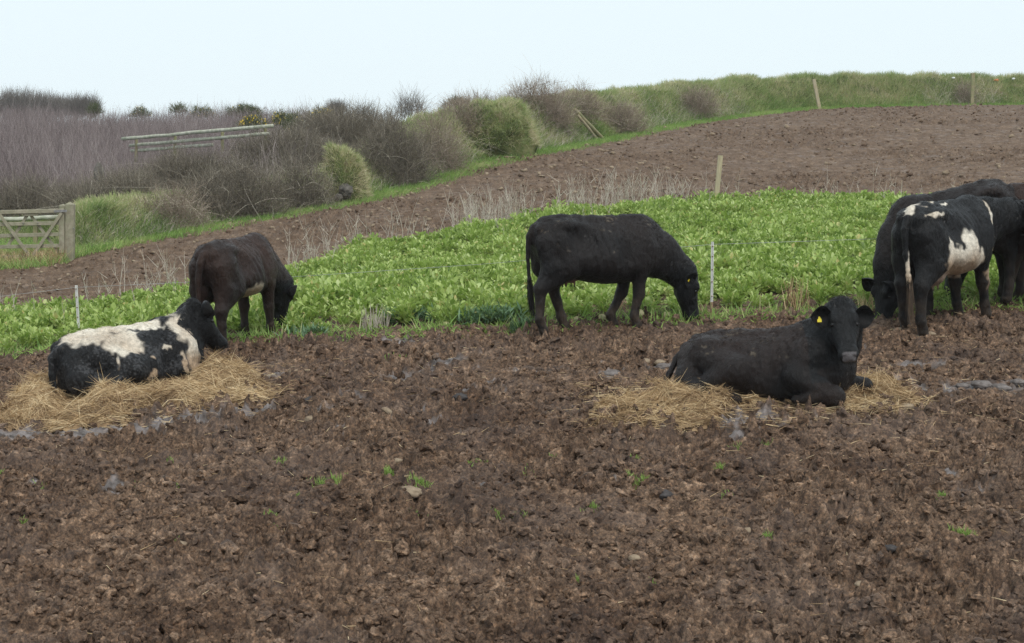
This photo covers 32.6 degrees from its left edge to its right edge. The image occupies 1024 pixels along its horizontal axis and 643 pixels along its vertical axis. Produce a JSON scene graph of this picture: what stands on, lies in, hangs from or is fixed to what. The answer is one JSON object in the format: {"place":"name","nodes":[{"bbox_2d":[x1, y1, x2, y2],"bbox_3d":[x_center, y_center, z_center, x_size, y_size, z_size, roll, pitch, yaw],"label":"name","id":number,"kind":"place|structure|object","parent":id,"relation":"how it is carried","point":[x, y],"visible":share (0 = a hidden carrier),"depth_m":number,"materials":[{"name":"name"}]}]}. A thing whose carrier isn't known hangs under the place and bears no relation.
{"place":"outdoors","nodes":[
{"label":"outdoors","id":0,"kind":"place"},
{"bbox_2d":[0,103,1023,642],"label":"ground","id":1,"kind":"structure","parent":0,"point":[322,569],"depth_m":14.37,"materials":[{"name":"soil"}]},
{"bbox_2d":[0,86,29,117],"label":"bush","id":2,"kind":"object","parent":1,"relation":"on","point":[8,97],"visible":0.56,"depth_m":168.31,"materials":[{"name":"plant"}]},
{"bbox_2d":[0,82,47,117],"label":"bare tree","id":3,"kind":"object","parent":1,"relation":"on","point":[27,93],"visible":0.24,"depth_m":170.38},
{"bbox_2d":[0,213,57,240],"bbox_3d":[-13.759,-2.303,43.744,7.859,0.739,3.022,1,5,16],"label":"hedge bank","id":4,"kind":"structure","parent":1,"relation":"on","point":[3,231],"depth_m":42.15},
{"bbox_2d":[0,163,81,227],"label":"thorn bush","id":5,"kind":"object","parent":4,"relation":"on","point":[13,198],"visible":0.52,"depth_m":43.34,"materials":[{"name":"plant"}]},
{"bbox_2d":[7,167,120,231],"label":"thorn bush","id":6,"kind":"object","parent":4,"relation":"on","point":[58,202],"visible":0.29,"depth_m":42.32,"materials":[{"name":"plant"}]},
{"bbox_2d":[45,155,174,202],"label":"thorn bush","id":7,"kind":"object","parent":4,"relation":"on","point":[123,186],"visible":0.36,"depth_m":43.56,"materials":[{"name":"plant"}]},
{"bbox_2d":[20,87,59,116],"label":"bare tree","id":8,"kind":"object","parent":1,"relation":"on","point":[42,100],"visible":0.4,"depth_m":168.02,"materials":[{"name":"plant"}]},
{"bbox_2d":[45,93,69,127],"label":"bare tree","id":9,"kind":"object","parent":1,"relation":"on","point":[55,103],"visible":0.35,"depth_m":163.38,"materials":[{"name":"plant"}]},
{"bbox_2d":[0,230,134,269],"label":"grass","id":10,"kind":"structure","parent":1,"relation":"on","point":[82,250],"depth_m":37.37,"materials":[{"name":"plant"}]},
{"bbox_2d":[64,202,75,261],"bbox_3d":[-9.315,-1.854,36.873,0.236,1.324,0.226,0,5,0],"label":"gate post","id":11,"kind":"object","parent":1,"relation":"on","point":[70,227],"visible":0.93,"depth_m":36.80,"materials":[{"name":"wood"}]},
{"bbox_2d":[0,209,66,258],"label":"field gate","id":12,"kind":"structure","parent":11,"relation":"attached to","point":[32,213],"depth_m":36.75,"materials":[{"name":"wood"}]},
{"bbox_2d":[56,89,93,120],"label":"bare tree","id":13,"kind":"object","parent":1,"relation":"on","point":[74,101],"visible":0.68,"depth_m":158.43,"materials":[{"name":"plant"}]},
{"bbox_2d":[75,285,79,327],"bbox_3d":[-5.505,-0.043,22.201,0.060,0.832,0.044,0,5,0],"label":"electric fence post","id":14,"kind":"object","parent":1,"relation":"on","point":[77,303],"visible":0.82,"depth_m":22.18,"materials":[{"name":"white paint"}]},
{"bbox_2d":[0,239,860,296],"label":"fence wire","id":15,"kind":"object","parent":14,"relation":"attached to","point":[434,267],"visible":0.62,"depth_m":20.93,"materials":[{"name":"metal"}]},
{"bbox_2d":[77,91,106,122],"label":"bare tree","id":16,"kind":"object","parent":1,"relation":"on","point":[87,103],"visible":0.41,"depth_m":158.54,"materials":[{"name":"plant"}]},
{"bbox_2d":[84,100,105,117],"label":"gorse bush","id":17,"kind":"object","parent":1,"relation":"on","point":[95,107],"visible":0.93,"depth_m":91.31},
{"bbox_2d":[94,162,104,185],"bbox_3d":[-11.400,-3.927,48.343,0.298,0.983,0.269,-2,5,-21],"label":"fence post","id":18,"kind":"object","parent":1,"relation":"on","point":[98,167],"visible":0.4,"depth_m":48.24,"materials":[{"name":"wood"}]},
{"bbox_2d":[125,104,152,121],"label":"gorse bush","id":19,"kind":"object","parent":1,"relation":"on","point":[141,108],"visible":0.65,"depth_m":91.30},
{"bbox_2d":[0,346,321,437],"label":"straw bed","id":20,"kind":"object","parent":1,"relation":"on","point":[35,397],"visible":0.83,"depth_m":16.58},
{"bbox_2d":[47,295,227,395],"bbox_3d":[-3.774,0.251,17.673,2.055,1.007,1.056,-4,6,-43],"label":"cow","id":21,"kind":"object","parent":20,"relation":"on","point":[171,345],"visible":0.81,"depth_m":17.34},
{"bbox_2d":[167,101,188,116],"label":"gorse bush","id":22,"kind":"object","parent":1,"relation":"on","point":[176,107],"visible":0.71,"depth_m":93.29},
{"bbox_2d":[0,95,362,206],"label":"willow scrub","id":23,"kind":"object","parent":1,"relation":"on","point":[43,140],"visible":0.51,"depth_m":66.77,"materials":[{"name":"plant"}]},
{"bbox_2d":[121,124,273,161],"bbox_3d":[-9.680,-5.418,53.542,0.310,1.056,8.681,-4,6,-41],"label":"rail fence","id":24,"kind":"object","parent":1,"relation":"on","point":[222,137],"visible":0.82,"depth_m":53.57,"materials":[{"name":"wood"}]},
{"bbox_2d":[188,103,216,121],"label":"gorse bush","id":25,"kind":"object","parent":1,"relation":"on","point":[200,110],"visible":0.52,"depth_m":89.28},
{"bbox_2d":[188,232,296,347],"bbox_3d":[-3.137,-0.390,20.442,0.674,1.287,2.038,2,9,19],"label":"cow","id":26,"kind":"object","parent":1,"relation":"on","point":[226,276],"visible":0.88,"depth_m":19.96},
{"bbox_2d":[221,102,268,118],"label":"gorse bush","id":27,"kind":"object","parent":1,"relation":"on","point":[241,106],"visible":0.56,"depth_m":91.14,"materials":[{"name":"plant"}]},
{"bbox_2d":[232,113,269,132],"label":"gorse bush","id":28,"kind":"object","parent":1,"relation":"on","point":[248,121],"visible":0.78,"depth_m":65.42,"materials":[{"name":"plant"}]},
{"bbox_2d":[270,107,291,132],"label":"gorse bush","id":29,"kind":"object","parent":1,"relation":"on","point":[279,118],"visible":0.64,"depth_m":67.41,"materials":[{"name":"plant"}]},
{"bbox_2d":[282,107,302,132],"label":"gorse bush","id":30,"kind":"object","parent":1,"relation":"on","point":[286,122],"visible":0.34,"depth_m":63.54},
{"bbox_2d":[272,321,330,336],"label":"thistle weed","id":31,"kind":"object","parent":1,"relation":"on","point":[304,331],"visible":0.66,"depth_m":20.35,"materials":[{"name":"plant"}]},
{"bbox_2d":[304,415,312,420],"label":"stone","id":32,"kind":"object","parent":1,"relation":"on","point":[307,418],"visible":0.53,"depth_m":15.75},
{"bbox_2d":[311,102,330,119],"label":"gorse bush","id":33,"kind":"object","parent":1,"relation":"on","point":[320,109],"visible":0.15,"depth_m":74.34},
{"bbox_2d":[320,97,348,113],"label":"bare tree","id":34,"kind":"object","parent":1,"relation":"on","point":[337,105],"visible":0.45,"depth_m":168.47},
{"bbox_2d":[360,303,390,329],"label":"dry clump","id":35,"kind":"object","parent":1,"relation":"on","point":[375,319],"visible":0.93,"depth_m":20.50,"materials":[{"name":"plant"}]},
{"bbox_2d":[381,407,391,413],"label":"stone","id":36,"kind":"object","parent":1,"relation":"on","point":[386,410],"visible":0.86,"depth_m":15.86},
{"bbox_2d":[394,458,401,462],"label":"stone","id":37,"kind":"object","parent":1,"relation":"on","point":[397,460],"visible":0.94,"depth_m":14.41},
{"bbox_2d":[382,303,433,324],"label":"thistle weed","id":38,"kind":"object","parent":1,"relation":"on","point":[421,313],"visible":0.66,"depth_m":20.71,"materials":[{"name":"plant"}]},
{"bbox_2d":[402,486,421,498],"bbox_3d":[-0.800,1.312,13.432,0.230,0.111,0.160,0,5,0],"label":"stone","id":39,"kind":"object","parent":1,"relation":"on","point":[414,492],"visible":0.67,"depth_m":13.39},
{"bbox_2d":[452,393,467,400],"bbox_3d":[-0.487,0.714,16.492,0.161,0.082,0.111,0,5,0],"label":"dung clod","id":40,"kind":"object","parent":1,"relation":"on","point":[464,397],"visible":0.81,"depth_m":16.46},
{"bbox_2d":[0,335,977,583],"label":"grass sprouts","id":41,"kind":"object","parent":1,"relation":"on","point":[421,481],"depth_m":13.71,"materials":[{"name":"plant"}]},
{"bbox_2d":[453,298,528,324],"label":"thistle weed","id":42,"kind":"object","parent":1,"relation":"on","point":[481,314],"visible":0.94,"depth_m":20.17,"materials":[{"name":"plant"}]},
{"bbox_2d":[0,176,1005,313],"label":"crop stalks","id":43,"kind":"object","parent":1,"relation":"on","point":[314,251],"visible":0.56,"depth_m":33.63,"materials":[{"name":"plant"}]},
{"bbox_2d":[111,162,896,299],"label":"dead stalks","id":44,"kind":"object","parent":1,"relation":"on","point":[626,197],"visible":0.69,"depth_m":35.56,"materials":[{"name":"plant"}]},
{"bbox_2d":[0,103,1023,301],"bbox_3d":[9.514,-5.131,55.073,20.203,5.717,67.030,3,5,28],"label":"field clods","id":45,"kind":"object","parent":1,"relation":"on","point":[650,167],"visible":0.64,"depth_m":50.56,"materials":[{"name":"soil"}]},
{"bbox_2d":[0,296,1023,358],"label":"edge clover","id":46,"kind":"object","parent":1,"relation":"on","point":[587,317],"visible":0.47,"depth_m":20.10,"materials":[{"name":"green plant"}]},
{"bbox_2d":[0,286,1023,356],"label":"edge grass","id":47,"kind":"structure","parent":1,"relation":"on","point":[515,315],"depth_m":20.26,"materials":[{"name":"plant"}]},
{"bbox_2d":[0,186,1023,351],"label":"leafy crop","id":48,"kind":"object","parent":1,"relation":"on","point":[753,266],"visible":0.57,"depth_m":24.76,"materials":[{"name":"green plant"}]},
{"bbox_2d":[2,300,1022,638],"bbox_3d":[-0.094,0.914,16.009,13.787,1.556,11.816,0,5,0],"label":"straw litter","id":49,"kind":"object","parent":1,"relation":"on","point":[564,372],"visible":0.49,"depth_m":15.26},
{"bbox_2d":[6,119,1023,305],"bbox_3d":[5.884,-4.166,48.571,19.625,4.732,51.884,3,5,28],"label":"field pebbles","id":50,"kind":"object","parent":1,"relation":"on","point":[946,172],"visible":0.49,"depth_m":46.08,"materials":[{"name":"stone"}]},
{"bbox_2d":[507,311,534,330],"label":"thistle weed","id":51,"kind":"object","parent":1,"relation":"on","point":[520,324],"visible":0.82,"depth_m":19.65,"materials":[{"name":"plant"}]},
{"bbox_2d":[44,69,1023,251],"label":"hedge bank","id":52,"kind":"structure","parent":1,"relation":"on","point":[800,89],"depth_m":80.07,"materials":[{"name":"plant"}]},
{"bbox_2d":[33,220,37,243],"bbox_3d":[-10.668,-1.884,39.179,0.120,0.895,0.100,0,5,0],"label":"fence post","id":53,"kind":"object","parent":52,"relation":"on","point":[35,230],"visible":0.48,"depth_m":39.13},
{"bbox_2d":[0,215,56,220],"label":"fence rail","id":54,"kind":"object","parent":53,"relation":"attached to","point":[43,217],"visible":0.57,"depth_m":38.95,"materials":[{"name":"wood"}]},
{"bbox_2d":[75,201,155,245],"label":"dead grass","id":55,"kind":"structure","parent":52,"relation":"on","point":[109,229],"depth_m":39.05,"materials":[{"name":"plant"}]},
{"bbox_2d":[122,192,225,232],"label":"dead grass","id":56,"kind":"structure","parent":52,"relation":"on","point":[160,226],"depth_m":40.71,"materials":[{"name":"plant"}]},
{"bbox_2d":[128,171,222,232],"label":"bramble bush","id":57,"kind":"object","parent":52,"relation":"on","point":[180,205],"visible":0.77,"depth_m":40.92,"materials":[{"name":"plant"}]},
{"bbox_2d":[97,131,260,192],"bbox_3d":[-8.512,-2.651,46.819,5.328,4.881,4.534,-2,5,-22],"label":"thorn bush","id":58,"kind":"object","parent":52,"relation":"on","point":[184,165],"visible":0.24,"depth_m":45.92,"materials":[{"name":"plant"}]},
{"bbox_2d":[101,145,313,223],"bbox_3d":[-7.319,-2.184,42.925,5.555,4.293,4.945,0,5,0],"label":"thorn bush","id":59,"kind":"object","parent":52,"relation":"on","point":[253,191],"visible":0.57,"depth_m":42.98,"materials":[{"name":"plant"}]},
{"bbox_2d":[150,149,266,225],"bbox_3d":[-7.712,-2.110,41.999,3.426,4.130,3.457,2,5,19],"label":"thorn bush","id":60,"kind":"object","parent":52,"relation":"on","point":[220,202],"visible":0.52,"depth_m":42.34,"materials":[{"name":"plant"}]},
{"bbox_2d":[210,104,360,174],"bbox_3d":[-6.286,-3.724,51.066,5.903,5.097,4.485,2,5,23],"label":"thorn bush","id":61,"kind":"object","parent":52,"relation":"on","point":[313,142],"visible":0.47,"depth_m":50.16,"materials":[{"name":"plant"}]},
{"bbox_2d":[219,140,351,211],"bbox_3d":[-5.408,-2.736,45.288,5.335,3.981,5.105,-4,6,-38],"label":"thorn bush","id":62,"kind":"object","parent":52,"relation":"on","point":[319,194],"visible":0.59,"depth_m":45.24,"materials":[{"name":"plant"}]},
{"bbox_2d":[273,97,369,142],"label":"thorn bush","id":63,"kind":"object","parent":52,"relation":"on","point":[307,116],"visible":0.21,"depth_m":53.41,"materials":[{"name":"plant"}]},
{"bbox_2d":[281,95,396,147],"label":"thorn bush","id":64,"kind":"object","parent":52,"relation":"on","point":[343,125],"visible":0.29,"depth_m":52.86,"materials":[{"name":"plant"}]},
{"bbox_2d":[319,140,373,203],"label":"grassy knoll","id":65,"kind":"structure","parent":52,"relation":"on","point":[343,159],"depth_m":46.69,"materials":[{"name":"green plant"}]},
{"bbox_2d":[334,193,342,200],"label":"bank stone","id":66,"kind":"object","parent":65,"relation":"on","point":[341,195],"visible":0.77,"depth_m":46.29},
{"bbox_2d":[338,183,352,199],"bbox_3d":[-4.404,-3.457,46.467,0.359,0.439,0.447,3,5,29],"label":"bank stone","id":67,"kind":"object","parent":65,"relation":"on","point":[346,189],"visible":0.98,"depth_m":46.34,"materials":[{"name":"stone"}]},
{"bbox_2d":[322,92,408,134],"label":"thorn bush","id":68,"kind":"object","parent":52,"relation":"on","point":[352,109],"visible":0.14,"depth_m":54.42,"materials":[{"name":"plant"}]},
{"bbox_2d":[383,83,438,121],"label":"twiggy bush","id":69,"kind":"object","parent":52,"relation":"on","point":[405,109],"visible":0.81,"depth_m":61.47,"materials":[{"name":"plant"}]},
{"bbox_2d":[348,98,488,187],"bbox_3d":[-2.995,-4.151,50.256,4.819,4.610,4.837,-2,5,-21],"label":"thorn bush","id":70,"kind":"object","parent":52,"relation":"on","point":[411,170],"visible":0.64,"depth_m":50.40,"materials":[{"name":"plant"}]},
{"bbox_2d":[365,116,477,190],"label":"dead grass","id":71,"kind":"structure","parent":52,"relation":"on","point":[420,173],"depth_m":51.52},
{"bbox_2d":[407,102,517,174],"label":"bramble bush","id":72,"kind":"object","parent":52,"relation":"on","point":[446,148],"visible":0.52,"depth_m":52.98,"materials":[{"name":"plant"}]},
{"bbox_2d":[435,86,498,148],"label":"bramble bush","id":73,"kind":"object","parent":52,"relation":"on","point":[466,113],"visible":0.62,"depth_m":55.88,"materials":[{"name":"plant"}]},
{"bbox_2d":[398,78,540,140],"bbox_3d":[-1.304,-6.361,59.071,5.171,3.764,5.750,0,5,0],"label":"bramble bush","id":74,"kind":"object","parent":52,"relation":"on","point":[479,96],"visible":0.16,"depth_m":58.46,"materials":[{"name":"plant"}]},
{"bbox_2d":[463,95,542,158],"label":"bush","id":75,"kind":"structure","parent":52,"relation":"on","point":[514,131],"depth_m":55.90,"materials":[{"name":"green plant"}]},
{"bbox_2d":[452,96,597,157],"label":"dead grass","id":76,"kind":"structure","parent":52,"relation":"on","point":[551,136],"depth_m":61.48,"materials":[{"name":"plant"}]},
{"bbox_2d":[469,57,620,134],"bbox_3d":[1.025,-6.773,61.629,5.360,5.484,5.256,2,5,25],"label":"bramble bush","id":77,"kind":"object","parent":52,"relation":"on","point":[540,98],"visible":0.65,"depth_m":61.87,"materials":[{"name":"plant"}]},
{"bbox_2d":[539,91,599,138],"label":"bramble bush","id":78,"kind":"object","parent":52,"relation":"on","point":[564,126],"visible":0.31,"depth_m":62.61,"materials":[{"name":"plant"}]},
{"bbox_2d":[577,114,596,138],"bbox_3d":[2.807,-7.028,63.885,0.118,1.030,1.774,3,6,30],"label":"wooden post","id":79,"kind":"object","parent":52,"relation":"on","point":[585,124],"visible":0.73,"depth_m":63.65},
{"bbox_2d":[573,108,602,138],"bbox_3d":[2.879,-7.125,63.920,0.156,1.278,2.227,3,6,34],"label":"wooden post","id":80,"kind":"object","parent":52,"relation":"on","point":[593,128],"visible":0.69,"depth_m":63.79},
{"bbox_2d":[559,79,624,129],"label":"bramble bush","id":81,"kind":"object","parent":52,"relation":"on","point":[589,107],"visible":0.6,"depth_m":64.60,"materials":[{"name":"plant"}]},
{"bbox_2d":[597,90,658,133],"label":"bramble bush","id":82,"kind":"object","parent":52,"relation":"on","point":[623,119],"visible":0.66,"depth_m":66.53,"materials":[{"name":"plant"}]},
{"bbox_2d":[674,79,757,118],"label":"bramble bush","id":83,"kind":"object","parent":52,"relation":"on","point":[702,102],"visible":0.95,"depth_m":73.22,"materials":[{"name":"plant"}]},
{"bbox_2d":[812,79,820,108],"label":"wooden post","id":84,"kind":"object","parent":52,"relation":"on","point":[816,92],"visible":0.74,"depth_m":78.85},
{"bbox_2d":[970,73,974,104],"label":"wooden post","id":85,"kind":"object","parent":52,"relation":"on","point":[972,89],"visible":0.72,"depth_m":81.90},
{"bbox_2d":[932,71,1014,104],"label":"bramble bush","id":86,"kind":"object","parent":52,"relation":"on","point":[963,87],"visible":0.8,"depth_m":82.45,"materials":[{"name":"plant"}]},
{"bbox_2d":[598,314,605,319],"bbox_3d":[1.025,-0.047,19.892,0.087,0.086,0.094,0,5,0],"label":"turnip","id":87,"kind":"object","parent":1,"relation":"on","point":[603,316],"visible":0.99,"depth_m":19.86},
{"bbox_2d":[603,369,619,375],"bbox_3d":[0.982,0.531,17.350,0.218,0.112,0.189,0,5,0],"label":"mud lump","id":88,"kind":"object","parent":1,"relation":"on","point":[612,372],"visible":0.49,"depth_m":17.30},
{"bbox_2d":[525,213,699,334],"bbox_3d":[1.130,-0.567,19.444,2.087,1.329,0.732,-3,6,-20],"label":"cow","id":89,"kind":"object","parent":1,"relation":"on","point":[622,251],"visible":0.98,"depth_m":19.18},
{"bbox_2d":[628,554,640,560],"bbox_3d":[0.843,1.620,11.985,0.094,0.055,0.075,0,5,0],"label":"stone","id":90,"kind":"object","parent":1,"relation":"on","point":[634,557],"visible":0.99,"depth_m":11.96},
{"bbox_2d":[654,359,665,364],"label":"stone","id":91,"kind":"object","parent":1,"relation":"on","point":[658,361],"visible":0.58,"depth_m":17.76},
{"bbox_2d":[655,363,669,368],"bbox_3d":[1.512,0.452,17.541,0.157,0.075,0.124,0,5,0],"label":"mud lump","id":92,"kind":"object","parent":1,"relation":"on","point":[661,365],"visible":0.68,"depth_m":17.50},
{"bbox_2d":[659,489,673,500],"bbox_3d":[1.153,1.321,13.303,0.146,0.089,0.110,-2,5,-24],"label":"dung clod","id":93,"kind":"object","parent":1,"relation":"on","point":[665,493],"visible":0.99,"depth_m":13.27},
{"bbox_2d":[710,242,713,314],"bbox_3d":[2.282,-0.446,19.975,0.034,0.925,0.044,0,5,0],"label":"electric fence post","id":94,"kind":"object","parent":1,"relation":"on","point":[712,270],"visible":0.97,"depth_m":19.96,"materials":[{"name":"white paint"}]},
{"bbox_2d":[714,155,722,194],"bbox_3d":[4.553,-2.994,38.785,0.226,1.379,0.105,0,5,0],"label":"wooden post","id":95,"kind":"object","parent":1,"relation":"on","point":[718,174],"visible":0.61,"depth_m":38.72,"materials":[{"name":"wood"}]},
{"bbox_2d":[539,364,964,439],"bbox_3d":[2.215,0.722,15.977,4.051,0.636,3.052,0,5,0],"label":"straw bed","id":96,"kind":"object","parent":1,"relation":"on","point":[702,408],"visible":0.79,"depth_m":15.80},
{"bbox_2d":[662,294,874,407],"bbox_3d":[2.393,0.248,16.356,2.034,1.058,1.067,1,5,24],"label":"cow","id":97,"kind":"object","parent":96,"relation":"on","point":[815,355],"visible":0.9,"depth_m":15.99},
{"bbox_2d":[781,277,809,310],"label":"dry clump","id":98,"kind":"object","parent":1,"relation":"on","point":[791,297],"visible":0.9,"depth_m":20.32,"materials":[{"name":"plant"}]},
{"bbox_2d":[854,581,863,586],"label":"stone","id":99,"kind":"object","parent":1,"relation":"on","point":[856,583],"visible":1,"depth_m":11.33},
{"bbox_2d":[856,291,873,309],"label":"dry clump","id":100,"kind":"object","parent":1,"relation":"on","point":[865,302],"visible":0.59,"depth_m":20.30,"materials":[{"name":"plant"}]},
{"bbox_2d":[885,544,896,552],"bbox_3d":[2.614,1.571,12.105,0.109,0.062,0.084,0,5,0],"label":"dung clod","id":101,"kind":"object","parent":1,"relation":"on","point":[892,548],"visible":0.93,"depth_m":12.08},
{"bbox_2d":[901,403,913,409],"bbox_3d":[3.594,0.778,15.950,0.142,0.075,0.110,0,5,0],"label":"stone","id":102,"kind":"object","parent":1,"relation":"on","point":[906,405],"visible":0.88,"depth_m":15.91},
{"bbox_2d":[907,362,921,365],"bbox_3d":[4.041,0.439,17.535,0.158,0.074,0.135,0,5,0],"label":"mud lump","id":103,"kind":"object","parent":1,"relation":"on","point":[915,363],"visible":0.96,"depth_m":17.51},
{"bbox_2d":[862,178,1021,318],"bbox_3d":[5.028,-0.818,20.363,2.217,1.502,0.816,-12,9,-23],"label":"cow","id":104,"kind":"object","parent":1,"relation":"on","point":[880,287],"visible":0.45,"depth_m":20.12},
{"bbox_2d":[890,194,1023,335],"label":"cow","id":105,"kind":"object","parent":1,"relation":"on","point":[934,244],"visible":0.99,"depth_m":18.99},
{"bbox_2d":[956,383,969,388],"bbox_3d":[4.312,0.619,16.732,0.150,0.072,0.120,0,5,0],"label":"mud lump","id":106,"kind":"object","parent":1,"relation":"on","point":[964,385],"visible":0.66,"depth_m":16.69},
{"bbox_2d":[971,380,992,388],"bbox_3d":[4.462,0.600,16.635,0.209,0.089,0.166,0,5,0],"label":"stone","id":107,"kind":"object","parent":1,"relation":"on","point":[980,384],"visible":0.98,"depth_m":16.58,"materials":[{"name":"stone"}]},
{"bbox_2d":[944,182,1023,302],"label":"cow","id":108,"kind":"object","parent":1,"relation":"on","point":[1019,279],"visible":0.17,"depth_m":20.74},
{"bbox_2d":[992,383,1011,390],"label":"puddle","id":109,"kind":"object","parent":1,"relation":"on","point":[1002,386],"visible":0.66,"depth_m":16.58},
{"bbox_2d":[1010,379,1023,385],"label":"mud lump","id":110,"kind":"object","parent":1,"relation":"on","point":[1018,382],"visible":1,"depth_m":16.66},
{"bbox_2d":[0,0,1023,125],"label":"sky","id":111,"kind":"structure","parent":0,"point":[151,54],"materials":[{"name":"white"}]},
{"bbox_2d":[595,78,753,129],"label":"dead grass","id":112,"kind":"structure","parent":0,"point":[681,106],"depth_m":72.30,"materials":[{"name":"plant"}]},
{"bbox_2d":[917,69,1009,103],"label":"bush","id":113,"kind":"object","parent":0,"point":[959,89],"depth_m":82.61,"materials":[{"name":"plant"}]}
]}

